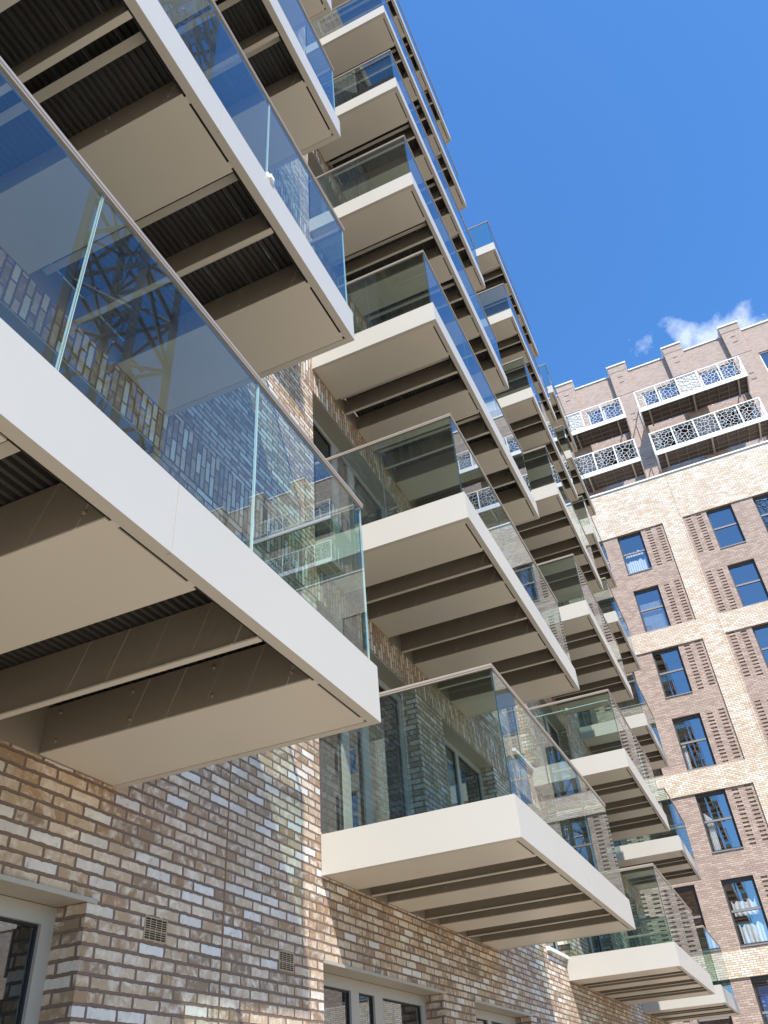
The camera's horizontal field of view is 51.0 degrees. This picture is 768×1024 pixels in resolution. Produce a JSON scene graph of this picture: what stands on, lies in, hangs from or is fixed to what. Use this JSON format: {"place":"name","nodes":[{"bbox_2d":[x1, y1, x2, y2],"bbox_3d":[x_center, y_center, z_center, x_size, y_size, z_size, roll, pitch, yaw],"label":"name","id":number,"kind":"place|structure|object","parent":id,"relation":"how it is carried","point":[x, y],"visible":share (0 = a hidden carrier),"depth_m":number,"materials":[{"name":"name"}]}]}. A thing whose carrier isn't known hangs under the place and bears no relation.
{"place":"outdoors","nodes":[
{"label":"outdoors","id":0,"kind":"place"},
{"bbox_2d":[0,12,670,1023],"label":"apartment building","id":1,"kind":"structure","parent":0,"point":[210,894],"depth_m":6.76,"materials":[{"name":"brick"}]},
{"bbox_2d":[0,895,56,1023],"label":"window","id":2,"kind":"structure","parent":1,"relation":"in","point":[41,918],"depth_m":4.22,"materials":[{"name":"beige metal"}]},
{"bbox_2d":[0,0,354,416],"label":"balcony","id":3,"kind":"structure","parent":1,"relation":"attached to","point":[162,145],"depth_m":5.40,"materials":[{"name":"grey metal"}]},
{"bbox_2d":[0,56,380,788],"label":"balcony","id":4,"kind":"structure","parent":1,"relation":"attached to","point":[156,620],"depth_m":3.68,"materials":[{"name":"grey metal"}]},
{"bbox_2d":[48,0,340,207],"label":"balcony","id":5,"kind":"structure","parent":1,"relation":"attached to","point":[305,109],"depth_m":7.85,"materials":[{"name":"grey metal"}]},
{"bbox_2d":[198,0,331,55],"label":"balcony","id":6,"kind":"structure","parent":1,"relation":"attached to","point":[315,10],"depth_m":10.09,"materials":[{"name":"grey metal"}]},
{"bbox_2d":[305,26,328,90],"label":"window","id":7,"kind":"structure","parent":1,"relation":"in","point":[310,39],"depth_m":18.43,"materials":[{"name":"blue glass"}]},
{"bbox_2d":[308,175,367,315],"bbox_3d":[-0.928,-4.789,14.536,0.066,2.353,2.678,-19,-40,17],"label":"window","id":8,"kind":"structure","parent":1,"relation":"in","point":[322,207],"depth_m":14.72,"materials":[{"name":"blue glass"}]},
{"bbox_2d":[313,417,384,535],"bbox_3d":[-0.504,0.162,10.700,0.066,2.353,2.678,-19,-40,17],"label":"window","id":9,"kind":"structure","parent":1,"relation":"in","point":[350,475],"depth_m":10.99,"materials":[{"name":"grey glass"}]},
{"bbox_2d":[337,677,410,829],"bbox_3d":[-0.291,2.638,8.782,0.066,2.353,2.678,-19,-40,17],"label":"window","id":10,"kind":"structure","parent":1,"relation":"in","point":[343,751],"depth_m":8.70,"materials":[{"name":"grey metal"}]},
{"bbox_2d":[323,972,426,1023],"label":"window","id":11,"kind":"structure","parent":1,"relation":"in","point":[352,989],"depth_m":7.33,"materials":[{"name":"beige metal"}]},
{"bbox_2d":[318,0,450,143],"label":"balcony","id":12,"kind":"structure","parent":1,"relation":"attached to","point":[353,10],"depth_m":19.10,"materials":[{"name":"grey metal"}]},
{"bbox_2d":[306,0,466,210],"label":"balcony","id":13,"kind":"structure","parent":1,"relation":"attached to","point":[362,39],"depth_m":16.80,"materials":[{"name":"grey metal"}]},
{"bbox_2d":[318,50,485,295],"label":"balcony","id":14,"kind":"structure","parent":1,"relation":"attached to","point":[384,113],"depth_m":15.09,"materials":[{"name":"grey metal"}]},
{"bbox_2d":[309,135,508,393],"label":"balcony","id":15,"kind":"structure","parent":1,"relation":"attached to","point":[401,215],"depth_m":13.27,"materials":[{"name":"grey metal"}]},
{"bbox_2d":[312,250,539,533],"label":"balcony","id":16,"kind":"structure","parent":1,"relation":"attached to","point":[409,368],"depth_m":11.58,"materials":[{"name":"beige concrete"}]},
{"bbox_2d":[315,413,579,717],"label":"balcony","id":17,"kind":"structure","parent":1,"relation":"attached to","point":[446,593],"depth_m":9.59,"materials":[{"name":"beige concrete"}]},
{"bbox_2d":[444,737,484,805],"bbox_3d":[1.122,4.443,11.269,0.066,2.353,2.228,-19,-40,17],"label":"window","id":18,"kind":"structure","parent":1,"relation":"in","point":[457,756],"depth_m":11.85,"materials":[{"name":"grey metal"}]},
{"bbox_2d":[321,663,635,950],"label":"balcony","id":19,"kind":"structure","parent":1,"relation":"attached to","point":[510,871],"depth_m":7.34,"materials":[{"name":"grey metal"}]},
{"bbox_2d":[475,1009,515,1023],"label":"window","id":20,"kind":"structure","parent":1,"relation":"in","point":[486,1017],"depth_m":9.95,"materials":[{"name":"beige metal"}]},
{"bbox_2d":[468,221,538,357],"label":"balcony","id":21,"kind":"structure","parent":1,"relation":"attached to","point":[493,269],"depth_m":25.25,"materials":[{"name":"grey metal"}]},
{"bbox_2d":[465,283,556,423],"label":"balcony","id":22,"kind":"structure","parent":1,"relation":"attached to","point":[505,325],"depth_m":23.37,"materials":[{"name":"grey metal"}]},
{"bbox_2d":[506,706,523,756],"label":"window","id":23,"kind":"structure","parent":1,"relation":"in","point":[518,736],"depth_m":16.06,"materials":[{"name":"grey metal"}]},
{"bbox_2d":[496,357,578,501],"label":"balcony","id":24,"kind":"structure","parent":1,"relation":"attached to","point":[527,417],"depth_m":21.49,"materials":[{"name":"grey metal"}]},
{"bbox_2d":[495,445,603,607],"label":"balcony","id":25,"kind":"structure","parent":1,"relation":"attached to","point":[555,530],"depth_m":20.16,"materials":[{"name":"beige concrete"}]},
{"bbox_2d":[541,710,563,763],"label":"window","id":26,"kind":"structure","parent":1,"relation":"in","point":[546,721],"depth_m":19.00,"materials":[{"name":"grey glass"}]},
{"bbox_2d":[552,942,558,950],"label":"window","id":27,"kind":"structure","parent":1,"relation":"in","point":[555,944],"depth_m":13.74,"materials":[{"name":"grey glass"}]},
{"bbox_2d":[538,364,577,452],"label":"balcony","id":28,"kind":"structure","parent":1,"relation":"attached to","point":[559,412],"depth_m":30.31,"materials":[{"name":"grey metal"}]},
{"bbox_2d":[514,554,633,715],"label":"balcony","id":29,"kind":"structure","parent":1,"relation":"attached to","point":[594,654],"depth_m":18.18,"materials":[{"name":"grey metal"}]},
{"bbox_2d":[553,425,595,519],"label":"balcony","id":30,"kind":"structure","parent":1,"relation":"attached to","point":[579,482],"depth_m":28.50,"materials":[{"name":"grey metal"}]},
{"bbox_2d":[576,711,585,727],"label":"window","id":31,"kind":"structure","parent":1,"relation":"in","point":[581,721],"depth_m":24.29,"materials":[{"name":"grey glass"}]},
{"bbox_2d":[572,496,616,599],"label":"balcony","id":32,"kind":"structure","parent":1,"relation":"attached to","point":[601,560],"depth_m":26.42,"materials":[{"name":"beige concrete"}]},
{"bbox_2d":[586,935,603,953],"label":"window","id":33,"kind":"structure","parent":1,"relation":"in","point":[589,941],"depth_m":16.21,"materials":[{"name":"grey glass"}]},
{"bbox_2d":[521,689,669,844],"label":"balcony","id":34,"kind":"structure","parent":1,"relation":"attached to","point":[622,783],"depth_m":15.76,"materials":[{"name":"beige glass"},{"name":"light grey painted metal"}]},
{"bbox_2d":[524,700,611,719],"bbox_3d":[4.652,4.690,15.969,1.476,1.007,3.660,-39,-49,36],"label":"tube rail","id":35,"kind":"object","parent":34,"relation":"attached to","point":[566,709],"visible":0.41,"depth_m":15.45,"materials":[{"name":"grey metal"}]},
{"bbox_2d":[606,842,612,847],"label":"window","id":36,"kind":"structure","parent":1,"relation":"in","point":[609,845],"depth_m":22.02,"materials":[{"name":"glass"}]},
{"bbox_2d":[600,577,640,673],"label":"balcony","id":37,"kind":"structure","parent":1,"relation":"attached to","point":[617,624],"depth_m":24.44,"materials":[{"name":"beige glass"},{"name":"light grey painted metal"}]},
{"bbox_2d":[577,673,668,769],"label":"balcony","id":38,"kind":"structure","parent":1,"relation":"attached to","point":[602,737],"depth_m":22.00,"materials":[{"name":"grey metal"}]},
{"bbox_2d":[626,930,636,947],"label":"window","id":39,"kind":"structure","parent":1,"relation":"in","point":[632,941],"depth_m":20.66,"materials":[{"name":"glass"}]},
{"bbox_2d":[563,863,714,1004],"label":"balcony","id":40,"kind":"structure","parent":1,"relation":"attached to","point":[676,968],"depth_m":13.55,"materials":[{"name":"beige glass"},{"name":"light grey painted metal"}]},
{"bbox_2d":[606,787,701,890],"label":"balcony","id":41,"kind":"structure","parent":1,"relation":"attached to","point":[672,859],"depth_m":20.26,"materials":[{"name":"beige glass"},{"name":"light grey painted metal"}]},
{"bbox_2d":[627,925,740,1022],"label":"balcony","id":42,"kind":"structure","parent":1,"relation":"attached to","point":[721,1001],"depth_m":18.45,"materials":[{"name":"beige glass"},{"name":"light grey painted metal"}]},
{"bbox_2d":[369,0,767,389],"label":"sky","id":43,"kind":"structure","parent":0,"point":[613,154],"materials":[{"name":"blue"}]},
{"bbox_2d":[554,319,767,1023],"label":"apartment building","id":44,"kind":"structure","parent":0,"point":[696,530],"depth_m":35.87,"materials":[{"name":"brick"}]},
{"bbox_2d":[567,397,631,449],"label":"screened balcony","id":45,"kind":"structure","parent":44,"relation":"attached to","point":[604,430],"depth_m":44.01,"materials":[{"name":"white metal"}]},
{"bbox_2d":[598,599,610,605],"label":"window","id":46,"kind":"structure","parent":44,"relation":"in","point":[606,601],"depth_m":37.88,"materials":[{"name":"black glass"}]},
{"bbox_2d":[587,403,621,424],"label":"window","id":47,"kind":"structure","parent":44,"relation":"in","point":[616,403],"depth_m":46.19,"materials":[{"name":"white glass"}]},
{"bbox_2d":[576,439,646,492],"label":"screened balcony","id":48,"kind":"structure","parent":44,"relation":"attached to","point":[608,476],"depth_m":42.09,"materials":[{"name":"white metal"}]},
{"bbox_2d":[600,442,642,485],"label":"window","id":49,"kind":"structure","parent":44,"relation":"in","point":[630,442],"depth_m":44.30,"materials":[{"name":"white glass"}]},
{"bbox_2d":[625,549,643,558],"bbox_3d":[12.072,1.980,38.771,0.886,0.341,0.051,-19,-40,17],"label":"curtain","id":50,"kind":"object","parent":44,"relation":"hanging from","point":[637,554],"visible":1,"depth_m":38.70,"materials":[{"name":"white fabric"}]},
{"bbox_2d":[617,532,651,573],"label":"window","id":51,"kind":"structure","parent":44,"relation":"in","point":[638,533],"depth_m":38.72,"materials":[{"name":"grey metal"}]},
{"bbox_2d":[626,557,648,573],"bbox_3d":[12.083,2.583,38.327,0.930,0.869,0.051,-19,-40,17],"label":"curtain","id":52,"kind":"object","parent":44,"relation":"hanging from","point":[640,564],"visible":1,"depth_m":38.33,"materials":[{"name":"white fabric"}]},
{"bbox_2d":[634,586,670,631],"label":"window","id":53,"kind":"structure","parent":44,"relation":"in","point":[653,588],"depth_m":36.81,"materials":[{"name":"grey metal"}]},
{"bbox_2d":[640,600,667,630],"bbox_3d":[12.293,4.739,36.620,0.952,1.390,0.016,-19,-40,17],"label":"venetian blind","id":54,"kind":"object","parent":44,"relation":"attached to","point":[654,616],"visible":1,"depth_m":36.59,"materials":[{"name":"white plastic"}]},
{"bbox_2d":[649,801,674,839],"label":"window","id":55,"kind":"structure","parent":44,"relation":"in","point":[663,803],"depth_m":32.02,"materials":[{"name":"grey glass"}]},
{"bbox_2d":[642,384,685,413],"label":"window","id":56,"kind":"structure","parent":44,"relation":"in","point":[671,384],"depth_m":45.27,"materials":[{"name":"white metal"}]},
{"bbox_2d":[652,646,691,696],"bbox_3d":[12.450,6.933,34.786,1.145,2.181,0.073,-19,-40,17],"label":"window","id":57,"kind":"structure","parent":44,"relation":"in","point":[674,648],"depth_m":34.90,"materials":[{"name":"blue glass"}]},
{"bbox_2d":[657,423,695,461],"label":"window","id":58,"kind":"structure","parent":44,"relation":"in","point":[687,423],"depth_m":43.37,"materials":[{"name":"white metal"}]},
{"bbox_2d":[682,746,691,768],"bbox_3d":[12.361,10.032,32.761,0.132,1.067,0.050,-19,-40,17],"label":"curtain","id":59,"kind":"object","parent":44,"relation":"hanging from","point":[687,757],"visible":0.98,"depth_m":32.78,"materials":[{"name":"white fabric"}]},
{"bbox_2d":[673,885,706,929],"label":"window","id":60,"kind":"structure","parent":44,"relation":"in","point":[687,888],"depth_m":29.97,"materials":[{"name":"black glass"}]},
{"bbox_2d":[633,356,750,428],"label":"screened balcony","id":61,"kind":"structure","parent":44,"relation":"attached to","point":[693,396],"depth_m":42.48,"materials":[{"name":"white metal"}]},
{"bbox_2d":[672,714,715,769],"bbox_3d":[12.662,9.406,32.871,1.145,2.181,0.073,-19,-40,17],"label":"window","id":62,"kind":"structure","parent":44,"relation":"in","point":[696,716],"depth_m":32.97,"materials":[{"name":"blue glass"}]},
{"bbox_2d":[649,397,767,471],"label":"screened balcony","id":63,"kind":"structure","parent":44,"relation":"attached to","point":[721,439],"depth_m":40.61,"materials":[{"name":"white metal"}]},
{"bbox_2d":[704,814,720,850],"bbox_3d":[12.639,12.313,30.947,0.242,1.485,0.055,-19,-40,17],"label":"curtain","id":64,"kind":"object","parent":44,"relation":"hanging from","point":[713,835],"visible":1,"depth_m":30.89,"materials":[{"name":"white fabric"}]},
{"bbox_2d":[697,982,732,1023],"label":"window","id":65,"kind":"structure","parent":44,"relation":"in","point":[714,983],"depth_m":27.73,"materials":[{"name":"grey metal"}]},
{"bbox_2d":[695,789,742,851],"bbox_3d":[12.874,11.878,30.955,1.145,2.181,0.073,-19,-40,17],"label":"window","id":66,"kind":"structure","parent":44,"relation":"in","point":[719,792],"depth_m":31.03,"materials":[{"name":"grey metal"}]},
{"bbox_2d":[699,363,745,393],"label":"window","id":67,"kind":"structure","parent":44,"relation":"in","point":[731,363],"depth_m":44.36,"materials":[{"name":"white metal"}]},
{"bbox_2d":[706,505,745,547],"bbox_3d":[15.863,0.705,37.368,1.145,2.181,0.073,-19,-40,17],"label":"window","id":68,"kind":"structure","parent":44,"relation":"in","point":[729,506],"depth_m":37.48,"materials":[{"name":"grey metal"}]},
{"bbox_2d":[717,402,767,441],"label":"window","id":69,"kind":"structure","parent":44,"relation":"in","point":[750,402],"depth_m":42.42,"materials":[{"name":"metal"}]},
{"bbox_2d":[721,875,767,945],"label":"window","id":70,"kind":"structure","parent":44,"relation":"in","point":[748,878],"depth_m":29.12,"materials":[{"name":"grey metal"}]},
{"bbox_2d":[731,896,759,916],"bbox_3d":[13.111,14.321,29.221,0.842,0.594,0.046,-19,-40,17],"label":"curtain","id":71,"kind":"object","parent":44,"relation":"hanging from","point":[748,903],"visible":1,"depth_m":29.20,"materials":[{"name":"white fabric"}]},
{"bbox_2d":[728,559,767,605],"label":"window","id":72,"kind":"structure","parent":44,"relation":"in","point":[751,561],"depth_m":35.59,"materials":[{"name":"grey metal"}]},
{"bbox_2d":[739,921,767,943],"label":"curtain","id":73,"kind":"object","parent":44,"relation":"hanging from","point":[753,933],"visible":0.99,"depth_m":28.67,"materials":[{"name":"white fabric"}]},
{"bbox_2d":[750,975,767,1023],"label":"window","id":74,"kind":"structure","parent":44,"relation":"in","point":[758,978],"depth_m":27.71,"materials":[{"name":"grey metal"}]},
{"bbox_2d":[752,494,767,532],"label":"window","id":75,"kind":"structure","parent":44,"relation":"in","point":[766,495],"depth_m":37.32,"materials":[{"name":"grey metal"}]},
{"bbox_2d":[752,624,767,667],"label":"window","id":76,"kind":"structure","parent":44,"relation":"in","point":[765,625],"depth_m":34.12,"materials":[{"name":"blue glass"}]},
{"bbox_2d":[757,985,767,1020],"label":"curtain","id":77,"kind":"object","parent":44,"relation":"hanging from","point":[763,991],"visible":1,"depth_m":27.60,"materials":[{"name":"blue fabric"}]},
{"bbox_2d":[759,351,767,370],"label":"window","id":78,"kind":"structure","parent":44,"relation":"in","point":[765,351],"depth_m":43.67,"materials":[{"name":"grey glass"}]}
]}

